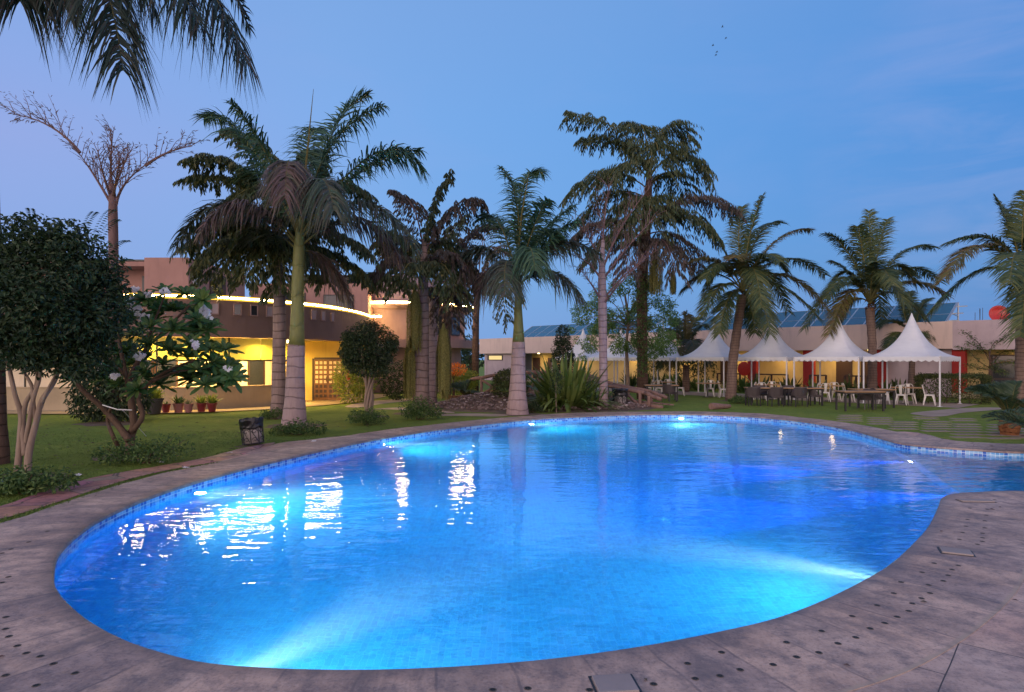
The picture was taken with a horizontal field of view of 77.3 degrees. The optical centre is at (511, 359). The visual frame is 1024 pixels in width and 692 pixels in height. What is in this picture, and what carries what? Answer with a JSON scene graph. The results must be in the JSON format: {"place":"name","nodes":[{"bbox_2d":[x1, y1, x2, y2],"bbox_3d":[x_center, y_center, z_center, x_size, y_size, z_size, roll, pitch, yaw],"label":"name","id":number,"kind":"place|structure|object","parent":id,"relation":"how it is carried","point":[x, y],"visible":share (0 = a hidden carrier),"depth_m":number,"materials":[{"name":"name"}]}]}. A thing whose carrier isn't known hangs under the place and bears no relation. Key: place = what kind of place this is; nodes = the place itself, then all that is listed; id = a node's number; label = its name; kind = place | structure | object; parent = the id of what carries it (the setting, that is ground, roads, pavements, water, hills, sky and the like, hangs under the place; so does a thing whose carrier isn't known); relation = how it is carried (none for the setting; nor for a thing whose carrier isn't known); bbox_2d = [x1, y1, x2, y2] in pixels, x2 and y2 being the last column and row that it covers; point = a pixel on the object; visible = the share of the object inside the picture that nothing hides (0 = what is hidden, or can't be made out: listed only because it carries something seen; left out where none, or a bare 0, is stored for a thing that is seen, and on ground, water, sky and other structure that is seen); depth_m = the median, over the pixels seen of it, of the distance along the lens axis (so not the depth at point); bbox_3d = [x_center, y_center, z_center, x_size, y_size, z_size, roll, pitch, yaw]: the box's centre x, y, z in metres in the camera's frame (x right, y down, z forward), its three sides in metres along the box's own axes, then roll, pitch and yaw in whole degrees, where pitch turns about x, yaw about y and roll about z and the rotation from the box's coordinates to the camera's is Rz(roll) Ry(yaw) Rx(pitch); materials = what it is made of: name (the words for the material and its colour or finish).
{"place":"outdoors","nodes":[
{"label":"outdoors","id":0,"kind":"place"},
{"bbox_2d":[7,394,385,413],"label":"porch floor","id":1,"kind":"structure","parent":0,"point":[317,402],"depth_m":25.31,"materials":[{"name":"beige tile"}]},
{"bbox_2d":[145,386,167,413],"bbox_3d":[-12.862,1.403,23.025,1.584,1.070,1.620,0,0,0],"label":"plant pot","id":2,"kind":"object","parent":1,"relation":"on","point":[157,400],"visible":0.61,"depth_m":22.75,"materials":[{"name":"black ceramic"}]},
{"bbox_2d":[170,394,185,412],"bbox_3d":[-12.251,1.571,23.552,1.094,0.735,1.235,0,0,43],"label":"plant pot","id":3,"kind":"object","parent":1,"relation":"on","point":[178,405],"visible":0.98,"depth_m":23.39,"materials":[{"name":"red ceramic"}]},
{"bbox_2d":[192,393,209,411],"bbox_3d":[-11.579,1.572,23.819,1.388,0.732,1.332,0,0,0],"label":"plant pot","id":4,"kind":"object","parent":1,"relation":"on","point":[201,404],"visible":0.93,"depth_m":23.69,"materials":[{"name":"red ceramic"}]},
{"bbox_2d":[206,394,221,411],"bbox_3d":[-11.180,1.566,23.875,1.275,0.743,1.125,0,0,0],"label":"plant pot","id":5,"kind":"object","parent":1,"relation":"on","point":[212,403],"visible":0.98,"depth_m":23.70,"materials":[{"name":"red ceramic"}]},
{"bbox_2d":[345,398,411,407],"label":"stone path","id":6,"kind":"structure","parent":0,"point":[375,403],"depth_m":29.23,"materials":[{"name":"beige stone"}]},
{"bbox_2d":[0,360,1023,522],"bbox_3d":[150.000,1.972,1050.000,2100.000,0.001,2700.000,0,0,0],"label":"lawn","id":7,"kind":"structure","parent":0,"point":[228,421],"depth_m":20.03,"materials":[{"name":"green plant"}]},
{"bbox_2d":[0,462,82,495],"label":"shrub","id":8,"kind":"object","parent":7,"relation":"on","point":[18,481],"visible":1,"depth_m":9.29,"materials":[{"name":"green plant"}]},
{"bbox_2d":[71,421,143,425],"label":"soil","id":9,"kind":"structure","parent":7,"relation":"on","point":[123,423],"depth_m":19.68,"materials":[{"name":"brown soil"}]},
{"bbox_2d":[0,90,210,421],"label":"bare tree","id":10,"kind":"object","parent":9,"relation":"on","point":[111,197],"visible":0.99,"depth_m":20.21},
{"bbox_2d":[61,363,154,422],"bbox_3d":[-12.725,0.964,20.256,2.739,2.197,1.989,0,0,26],"label":"shrub","id":11,"kind":"object","parent":7,"relation":"on","point":[93,412],"visible":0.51,"depth_m":19.85,"materials":[{"name":"green plant"}]},
{"bbox_2d":[0,0,265,464],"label":"royal palm","id":12,"kind":"object","parent":7,"relation":"on","point":[125,22],"visible":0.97,"depth_m":10.81,"materials":[{"name":"green plant"}]},
{"bbox_2d":[0,442,274,518],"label":"paver strip","id":13,"kind":"object","parent":7,"relation":"on","point":[33,502],"visible":0.93,"depth_m":10.14,"materials":[{"name":"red stone"}]},
{"bbox_2d":[89,433,196,464],"bbox_3d":[-6.980,1.691,12.092,2.004,0.602,1.292,0,0,0],"label":"shrub","id":14,"kind":"object","parent":7,"relation":"on","point":[141,453],"visible":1,"depth_m":11.99,"materials":[{"name":"green plant"}]},
{"bbox_2d":[42,283,249,455],"bbox_3d":[-7.604,0.202,13.299,4.946,3.718,2.612,0,0,0],"label":"frangipani tree","id":15,"kind":"object","parent":7,"relation":"on","point":[218,369],"visible":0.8,"depth_m":13.09,"materials":[{"name":"green plant"}]},
{"bbox_2d":[4,258,372,409],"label":"hotel building","id":16,"kind":"structure","parent":7,"relation":"on","point":[244,322],"depth_m":27.40,"materials":[{"name":"beige paint"}]},
{"bbox_2d":[151,361,177,386],"bbox_3d":[-14.675,0.897,27.048,1.070,1.905,0.080,0,0,-3],"label":"window","id":17,"kind":"structure","parent":16,"relation":"in","point":[175,384],"depth_m":27.04,"materials":[{"name":"beige glass"}]},
{"bbox_2d":[129,293,372,318],"bbox_3d":[-10.054,-2.413,29.433,3.376,0.185,14.253,0,0,29],"label":"strip light","id":18,"kind":"object","parent":16,"relation":"attached to","point":[254,299],"visible":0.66,"depth_m":26.30,"materials":[{"name":"white plastic"}]},
{"bbox_2d":[247,358,264,384],"bbox_3d":[-11.690,0.897,29.259,0.080,1.905,0.920,0,0,29],"label":"window","id":19,"kind":"structure","parent":16,"relation":"in","point":[255,369],"depth_m":29.25,"materials":[{"name":"beige glass"}]},
{"bbox_2d":[312,357,343,399],"bbox_3d":[-8.750,0.925,30.444,1.500,2.050,0.192,0,0,0],"label":"lattice door","id":20,"kind":"structure","parent":16,"relation":"attached to","point":[322,368],"depth_m":30.43,"materials":[{"name":"brown wood"}]},
{"bbox_2d":[314,360,327,399],"bbox_3d":[-9.080,0.970,30.419,0.650,1.940,0.142,0,0,0],"label":"door leaf","id":21,"kind":"structure","parent":20,"relation":"in","point":[320,366],"depth_m":30.43,"materials":[{"name":"brown wood"}]},
{"bbox_2d":[328,360,341,399],"bbox_3d":[-8.420,0.970,30.451,0.650,1.940,0.078,0,0,0],"label":"door leaf","id":22,"kind":"structure","parent":20,"relation":"in","point":[331,363],"depth_m":30.43,"materials":[{"name":"brown wood"}]},
{"bbox_2d":[323,295,353,308],"bbox_3d":[-9.750,-3.200,35.975,1.700,0.900,0.080,0,0,0],"label":"window","id":23,"kind":"structure","parent":16,"relation":"in","point":[330,299],"depth_m":35.94,"materials":[{"name":"glass"}]},
{"bbox_2d":[260,407,282,419],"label":"shrub","id":24,"kind":"object","parent":7,"relation":"on","point":[274,414],"visible":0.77,"depth_m":20.92,"materials":[{"name":"green plant"}]},
{"bbox_2d":[263,423,326,427],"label":"soil","id":25,"kind":"structure","parent":7,"relation":"on","point":[270,426],"depth_m":19.08,"materials":[{"name":"brown soil"}]},
{"bbox_2d":[166,85,432,426],"bbox_3d":[-6.356,-3.394,19.106,8.009,10.825,6.494,0,0,0],"label":"royal palm","id":26,"kind":"object","parent":25,"relation":"on","point":[294,187],"visible":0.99,"depth_m":18.93,"materials":[{"name":"green plant"}]},
{"bbox_2d":[268,417,328,435],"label":"shrub","id":27,"kind":"object","parent":7,"relation":"on","point":[290,428],"visible":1,"depth_m":16.57,"materials":[{"name":"green plant"}]},
{"bbox_2d":[329,359,378,403],"bbox_3d":[-7.088,1.014,28.752,2.338,2.401,1.685,0,0,-32],"label":"shrub","id":28,"kind":"object","parent":7,"relation":"on","point":[354,389],"visible":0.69,"depth_m":28.52,"materials":[{"name":"green plant"}]},
{"bbox_2d":[345,405,388,425],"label":"shrub","id":29,"kind":"object","parent":7,"relation":"on","point":[367,418],"visible":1,"depth_m":19.20,"materials":[{"name":"green plant"}]},
{"bbox_2d":[367,274,471,392],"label":"round pavilion","id":30,"kind":"structure","parent":7,"relation":"on","point":[393,317],"depth_m":37.34,"materials":[{"name":"paint"}]},
{"bbox_2d":[398,394,443,419],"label":"shrub","id":31,"kind":"object","parent":7,"relation":"on","point":[414,410],"visible":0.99,"depth_m":20.80,"materials":[{"name":"green plant"}]},
{"bbox_2d":[373,213,498,403],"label":"fishtail palm","id":32,"kind":"object","parent":7,"relation":"on","point":[434,308],"visible":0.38,"depth_m":26.76,"materials":[{"name":"green plant"}]},
{"bbox_2d":[428,259,471,396],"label":"fishtail palm","id":33,"kind":"object","parent":7,"relation":"on","point":[449,329],"visible":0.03,"depth_m":32.83,"materials":[{"name":"green plant"}]},
{"bbox_2d":[451,362,467,394],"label":"shrub","id":34,"kind":"object","parent":7,"relation":"on","point":[456,365],"visible":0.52,"depth_m":33.96,"materials":[{"name":"orange plant"}]},
{"bbox_2d":[451,368,479,394],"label":"shrub","id":35,"kind":"object","parent":7,"relation":"on","point":[466,377],"visible":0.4,"depth_m":34.91,"materials":[{"name":"green plant"}]},
{"bbox_2d":[450,379,481,394],"bbox_3d":[-2.002,1.415,28.477,2.087,1.130,1.728,0,0,0],"label":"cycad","id":36,"kind":"object","parent":7,"relation":"on","point":[462,387],"visible":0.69,"depth_m":28.71,"materials":[{"name":"green plant"}]},
{"bbox_2d":[436,413,506,415],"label":"stone path","id":37,"kind":"structure","parent":7,"relation":"on","point":[470,414],"depth_m":22.85,"materials":[{"name":"grey stone"}]},
{"bbox_2d":[461,349,484,376],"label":"window","id":38,"kind":"structure","parent":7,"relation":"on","point":[467,358],"depth_m":63.44,"materials":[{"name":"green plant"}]},
{"bbox_2d":[447,225,526,390],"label":"fishtail palm","id":39,"kind":"object","parent":7,"relation":"on","point":[475,351],"visible":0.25,"depth_m":37.81,"materials":[{"name":"green plant"}]},
{"bbox_2d":[489,368,529,397],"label":"shrub","id":40,"kind":"object","parent":7,"relation":"on","point":[500,377],"visible":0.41,"depth_m":26.55,"materials":[{"name":"green plant"}]},
{"bbox_2d":[493,413,542,415],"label":"soil","id":41,"kind":"structure","parent":7,"relation":"on","point":[520,415],"depth_m":22.90,"materials":[{"name":"brown soil"}]},
{"bbox_2d":[448,165,604,414],"bbox_3d":[0.485,-2.663,23.435,5.416,9.326,5.362,0,0,-35],"label":"royal palm","id":42,"kind":"object","parent":41,"relation":"on","point":[530,255],"visible":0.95,"depth_m":22.86,"materials":[{"name":"green plant"}]},
{"bbox_2d":[430,392,659,412],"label":"earth bank","id":43,"kind":"structure","parent":7,"relation":"on","point":[505,410],"depth_m":24.94,"materials":[{"name":"brown soil"}]},
{"bbox_2d":[376,358,437,399],"bbox_3d":[-5.030,0.993,31.253,3.310,2.131,1.741,0,0,-25],"label":"shrub","id":44,"kind":"object","parent":43,"relation":"on","point":[397,389],"visible":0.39,"depth_m":30.75,"materials":[{"name":"green plant"}]},
{"bbox_2d":[430,391,648,409],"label":"pebbles","id":45,"kind":"object","parent":43,"relation":"on","point":[496,407],"visible":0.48,"depth_m":25.67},
{"bbox_2d":[529,390,579,412],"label":"strap plant","id":46,"kind":"object","parent":43,"relation":"on","point":[541,402],"visible":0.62,"depth_m":24.09,"materials":[{"name":"green plant"}]},
{"bbox_2d":[549,368,564,412],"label":"sapling","id":47,"kind":"object","parent":43,"relation":"on","point":[556,381],"visible":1,"depth_m":23.71,"materials":[{"name":"green plant"}]},
{"bbox_2d":[502,351,635,412],"bbox_3d":[1.935,1.421,25.676,6.162,3.633,6.140,0,0,0],"label":"strap plant","id":48,"kind":"object","parent":43,"relation":"on","point":[575,383],"visible":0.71,"depth_m":24.75,"materials":[{"name":"green plant"}]},
{"bbox_2d":[470,370,673,407],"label":"log bridge","id":49,"kind":"structure","parent":43,"relation":"on","point":[649,393],"depth_m":27.44,"materials":[{"name":"brown wood"}]},
{"bbox_2d":[581,387,617,407],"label":"strap plant","id":50,"kind":"object","parent":43,"relation":"on","point":[597,397],"visible":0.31,"depth_m":25.08,"materials":[{"name":"green plant"}]},
{"bbox_2d":[550,324,575,372],"bbox_3d":[2.410,0.160,29.956,1.258,3.680,1.316,0,0,0],"label":"columnar ficus","id":51,"kind":"object","parent":7,"relation":"on","point":[566,343],"visible":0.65,"depth_m":29.84,"materials":[{"name":"green plant"}]},
{"bbox_2d":[612,388,627,403],"bbox_3d":[4.433,1.564,26.274,0.672,0.772,0.702,0,0,0],"label":"litter bin","id":52,"kind":"object","parent":7,"relation":"on","point":[622,392],"visible":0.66,"depth_m":26.03,"materials":[{"name":"black plastic"}]},
{"bbox_2d":[568,270,683,393],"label":"neem tree","id":53,"kind":"object","parent":7,"relation":"on","point":[628,317],"visible":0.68,"depth_m":33.31,"materials":[{"name":"green plant"}]},
{"bbox_2d":[558,110,746,398],"bbox_3d":[6.967,-5.171,32.007,9.291,14.342,5.878,0,0,0],"label":"fishtail palm","id":54,"kind":"object","parent":7,"relation":"on","point":[675,212],"visible":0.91,"depth_m":31.16,"materials":[{"name":"green plant"}]},
{"bbox_2d":[630,272,653,376],"bbox_3d":[6.434,-1.694,31.694,1.239,5.194,0.828,0,0,0],"label":"creeper","id":55,"kind":"object","parent":54,"relation":"attached to","point":[647,351],"visible":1,"depth_m":31.59,"materials":[{"name":"green plant"}]},
{"bbox_2d":[738,362,750,379],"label":"red disc","id":56,"kind":"object","parent":7,"relation":"on","point":[744,369],"visible":0.97,"depth_m":40.97,"materials":[{"name":"paint"}]},
{"bbox_2d":[479,319,1014,398],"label":"guest wing","id":57,"kind":"structure","parent":7,"relation":"on","point":[497,352],"depth_m":37.83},
{"bbox_2d":[524,319,662,336],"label":"solar array","id":58,"kind":"object","parent":57,"relation":"on","point":[541,331],"visible":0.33,"depth_m":55.90,"materials":[{"name":"blue glass"}]},
{"bbox_2d":[648,361,717,380],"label":"hanging creeper","id":59,"kind":"object","parent":57,"relation":"hanging from","point":[693,369],"visible":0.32,"depth_m":43.33,"materials":[{"name":"green plant"}]},
{"bbox_2d":[697,302,966,330],"bbox_3d":[18.521,-2.043,39.421,2.285,2.146,15.584,0,0,-42],"label":"solar array","id":60,"kind":"object","parent":57,"relation":"on","point":[857,316],"visible":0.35,"depth_m":37.60,"materials":[{"name":"blue glass"}]},
{"bbox_2d":[836,361,851,387],"bbox_3d":[19.738,0.890,38.052,0.105,2.100,0.900,0,0,-42],"label":"door","id":61,"kind":"structure","parent":57,"relation":"in","point":[842,368],"depth_m":38.10,"materials":[{"name":"brown wood"}]},
{"bbox_2d":[989,305,1009,319],"bbox_3d":[25.932,-1.925,33.994,0.856,1.914,0.682,0,0,-23],"label":"water tank","id":62,"kind":"object","parent":57,"relation":"on","point":[994,311],"visible":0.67,"depth_m":34.09,"materials":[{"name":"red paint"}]},
{"bbox_2d":[990,354,1014,390],"bbox_3d":[24.952,0.700,32.039,1.600,1.900,0.070,0,0,41],"label":"door","id":63,"kind":"structure","parent":57,"relation":"in","point":[1008,367],"depth_m":32.19,"materials":[{"name":"grey glass"}]},
{"bbox_2d":[745,387,760,405],"bbox_3d":[10.128,1.550,26.879,0.636,0.801,0.541,0,0,4],"label":"rattan armchair","id":64,"kind":"object","parent":7,"relation":"on","point":[752,392],"visible":1,"depth_m":26.68,"materials":[{"name":"wicker"}]},
{"bbox_2d":[767,387,783,406],"bbox_3d":[10.993,1.550,26.679,0.636,0.801,0.541,0,0,0],"label":"rattan armchair","id":65,"kind":"object","parent":7,"relation":"on","point":[774,392],"visible":1,"depth_m":26.48,"materials":[{"name":"wicker"}]},
{"bbox_2d":[790,387,807,406],"bbox_3d":[11.929,1.550,26.579,0.636,0.801,0.541,0,0,-1],"label":"rattan armchair","id":66,"kind":"object","parent":7,"relation":"on","point":[798,392],"visible":1,"depth_m":26.37,"materials":[{"name":"wicker"}]},
{"bbox_2d":[781,387,824,405],"bbox_3d":[12.432,1.575,27.450,1.550,0.750,0.850,0,0,2],"label":"dining table","id":67,"kind":"object","parent":7,"relation":"on","point":[792,388],"visible":0.71,"depth_m":27.09,"materials":[{"name":"wood"}]},
{"bbox_2d":[834,390,885,410],"bbox_3d":[13.303,1.575,24.500,1.550,0.750,0.850,0,0,1],"label":"dining table","id":68,"kind":"object","parent":7,"relation":"on","point":[846,392],"visible":1,"depth_m":24.14,"materials":[{"name":"wood"}]},
{"bbox_2d":[857,389,876,409],"bbox_3d":[13.961,1.550,25.180,0.636,0.801,0.541,0,0,-8],"label":"rattan armchair","id":69,"kind":"object","parent":7,"relation":"on","point":[864,397],"visible":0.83,"depth_m":25.00,"materials":[{"name":"wicker"}]},
{"bbox_2d":[847,388,896,407],"bbox_3d":[14.717,1.575,26.200,1.550,0.750,0.850,0,0,1],"label":"dining table","id":70,"kind":"object","parent":7,"relation":"on","point":[885,389],"visible":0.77,"depth_m":25.83,"materials":[{"name":"wood"}]},
{"bbox_2d":[798,208,954,387],"bbox_3d":[18.363,-2.797,31.889,9.168,9.595,5.420,0,0,-27],"label":"coconut palm","id":71,"kind":"object","parent":7,"relation":"on","point":[884,278],"visible":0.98,"depth_m":31.48,"materials":[{"name":"green plant"}]},
{"bbox_2d":[879,377,913,397],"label":"leafy plant","id":72,"kind":"object","parent":7,"relation":"on","point":[894,383],"visible":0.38,"depth_m":32.25,"materials":[{"name":"green plant"}]},
{"bbox_2d":[875,290,940,396],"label":"young palm","id":73,"kind":"object","parent":7,"relation":"on","point":[889,340],"visible":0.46,"depth_m":34.05,"materials":[{"name":"green plant"}]},
{"bbox_2d":[913,371,994,403],"bbox_3d":[19.773,1.251,28.763,3.044,1.461,1.426,0,0,18],"label":"clipped hedge","id":74,"kind":"object","parent":7,"relation":"on","point":[921,378],"visible":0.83,"depth_m":28.51,"materials":[{"name":"green plant"}]},
{"bbox_2d":[922,190,1023,415],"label":"coconut palm","id":75,"kind":"object","parent":7,"relation":"on","point":[1014,232],"visible":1,"depth_m":22.20,"materials":[{"name":"green plant"}]},
{"bbox_2d":[954,329,1014,376],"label":"sparse tree","id":76,"kind":"object","parent":7,"relation":"on","point":[989,359],"visible":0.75,"depth_m":30.99,"materials":[{"name":"green plant"}]},
{"label":"soil","id":77,"kind":"structure","parent":7,"relation":"on","visible":0},
{"bbox_2d":[336,319,399,412],"bbox_3d":[-5.092,0.291,22.562,2.358,3.442,2.136,0,0,40],"label":"ball topiary","id":78,"kind":"object","parent":77,"relation":"on","point":[354,343],"visible":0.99,"depth_m":22.17,"materials":[{"name":"green plant"}]},
{"label":"soil","id":79,"kind":"structure","parent":7,"relation":"on","visible":0},
{"bbox_2d":[0,208,149,472],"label":"ficus tree","id":80,"kind":"object","parent":79,"relation":"on","point":[75,309],"visible":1,"depth_m":10.52,"materials":[{"name":"green plant"}]},
{"label":"soil","id":81,"kind":"structure","parent":7,"relation":"on","visible":0},
{"bbox_2d":[169,128,381,417],"bbox_3d":[-8.334,-3.037,21.865,7.672,10.089,5.075,0,0,0],"label":"fishtail palm","id":82,"kind":"object","parent":81,"relation":"on","point":[206,260],"visible":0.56,"depth_m":21.27,"materials":[{"name":"green plant"}]},
{"label":"soil","id":83,"kind":"structure","parent":7,"relation":"on","visible":0},
{"bbox_2d":[347,168,489,409],"bbox_3d":[-3.609,-2.568,24.331,5.575,9.136,5.033,0,0,0],"label":"fishtail palm","id":84,"kind":"object","parent":83,"relation":"on","point":[416,369],"visible":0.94,"depth_m":23.78,"materials":[{"name":"green plant"}]},
{"label":"soil","id":85,"kind":"structure","parent":7,"relation":"on","visible":0},
{"bbox_2d":[238,417,264,445],"bbox_3d":[-5.998,1.643,14.768,0.555,0.619,0.563,-6,0,0],"label":"litter bin","id":86,"kind":"object","parent":85,"relation":"on","point":[251,430],"visible":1,"depth_m":14.58,"materials":[{"name":"black plastic"}]},
{"label":"soil","id":87,"kind":"structure","parent":7,"relation":"on","visible":0},
{"bbox_2d":[677,192,833,400],"bbox_3d":[12.175,-3.035,30.965,8.340,10.102,6.537,0,0,0],"label":"coconut palm","id":88,"kind":"object","parent":87,"relation":"on","point":[754,278],"visible":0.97,"depth_m":30.34,"materials":[{"name":"green plant"}]},
{"bbox_2d":[0,411,1023,691],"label":"paving","id":89,"kind":"structure","parent":0,"point":[988,657],"depth_m":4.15,"materials":[{"name":"stone"}]},
{"bbox_2d":[0,0,1023,359],"label":"sky","id":90,"kind":"structure","parent":0,"point":[910,111],"materials":[{"name":"blue"}]},
{"bbox_2d":[54,418,1023,669],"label":"water","id":91,"kind":"structure","parent":0,"point":[518,543],"depth_m":7.27,"materials":[{"name":"blue liquid"}]},
{"bbox_2d":[588,674,641,691],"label":"cover slab","id":92,"kind":"structure","parent":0,"point":[617,683],"depth_m":3.81,"materials":[{"name":"stone"}]},
{"bbox_2d":[597,388,977,407],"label":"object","id":93,"kind":"structure","parent":0,"point":[943,404],"depth_m":29.90,"materials":[{"name":"stone"}]},
{"bbox_2d":[555,329,614,382],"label":"peaked tent","id":94,"kind":"object","parent":93,"relation":"on","point":[577,349],"visible":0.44,"depth_m":42.49,"materials":[{"name":"white fabric"}]},
{"bbox_2d":[588,330,653,389],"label":"peaked tent","id":95,"kind":"object","parent":93,"relation":"on","point":[612,357],"visible":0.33,"depth_m":40.02,"materials":[{"name":"white fabric"}]},
{"bbox_2d":[629,327,698,391],"bbox_3d":[9.025,-0.060,38.181,3.055,4.020,3.055,0,0,-42],"label":"peaked tent","id":96,"kind":"object","parent":93,"relation":"on","point":[671,357],"visible":0.27,"depth_m":37.28,"materials":[{"name":"white fabric"}]},
{"bbox_2d":[652,310,712,391],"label":"young palm","id":97,"kind":"object","parent":93,"relation":"on","point":[687,334],"visible":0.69,"depth_m":38.80,"materials":[{"name":"green plant"}]},
{"bbox_2d":[676,324,751,396],"bbox_3d":[11.250,-0.060,35.676,3.055,4.020,3.055,0,0,-42],"label":"peaked tent","id":98,"kind":"object","parent":93,"relation":"on","point":[716,349],"visible":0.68,"depth_m":35.12,"materials":[{"name":"white fabric"}]},
{"bbox_2d":[738,323,813,399],"bbox_3d":[13.474,-0.060,33.170,3.055,4.020,3.055,0,0,-42],"label":"peaked tent","id":99,"kind":"object","parent":93,"relation":"on","point":[771,349],"visible":0.67,"depth_m":32.59,"materials":[{"name":"white fabric"}]},
{"bbox_2d":[793,319,882,399],"bbox_3d":[15.652,-0.060,30.716,3.055,4.020,3.055,0,0,-42],"label":"peaked tent","id":100,"kind":"object","parent":93,"relation":"on","point":[842,346],"visible":0.76,"depth_m":30.19,"materials":[{"name":"white fabric"}]},
{"bbox_2d":[863,313,961,406],"bbox_3d":[17.724,-0.060,28.383,3.055,4.020,3.055,0,0,-42],"label":"peaked tent","id":101,"kind":"object","parent":93,"relation":"on","point":[912,343],"visible":0.99,"depth_m":27.88,"materials":[{"name":"white fabric"}]},
{"bbox_2d":[910,407,1000,415],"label":"stone path","id":102,"kind":"structure","parent":0,"point":[945,412],"depth_m":24.17,"materials":[{"name":"grey stone"}]},
{"bbox_2d":[937,546,975,556],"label":"cover slab","id":103,"kind":"structure","parent":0,"point":[957,551],"depth_m":6.43,"materials":[{"name":"stone"}]},
{"label":"soil","id":104,"kind":"structure","parent":0,"visible":0},
{"bbox_2d":[964,379,1023,434],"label":"cycad","id":105,"kind":"object","parent":104,"relation":"on","point":[1003,395],"visible":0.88,"depth_m":16.72,"materials":[{"name":"green plant"}]},
{"bbox_2d":[981,407,1023,427],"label":"cycad","id":106,"kind":"object","parent":104,"relation":"on","point":[1015,419],"visible":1,"depth_m":13.79,"materials":[{"name":"green plant"}]},
{"label":"soil","id":107,"kind":"structure","parent":0,"visible":0},
{"bbox_2d":[563,172,665,407],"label":"bare palm","id":108,"kind":"object","parent":107,"relation":"on","point":[602,295],"visible":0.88,"depth_m":25.07,"materials":[{"name":"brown plant"}]},
{"label":"pool floor","id":109,"kind":"structure","parent":0,"visible":0},
{"bbox_2d":[55,415,1023,568],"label":"pool wall","id":110,"kind":"structure","parent":109,"relation":"on","point":[84,535],"depth_m":14.25,"materials":[{"name":"blue tile"}]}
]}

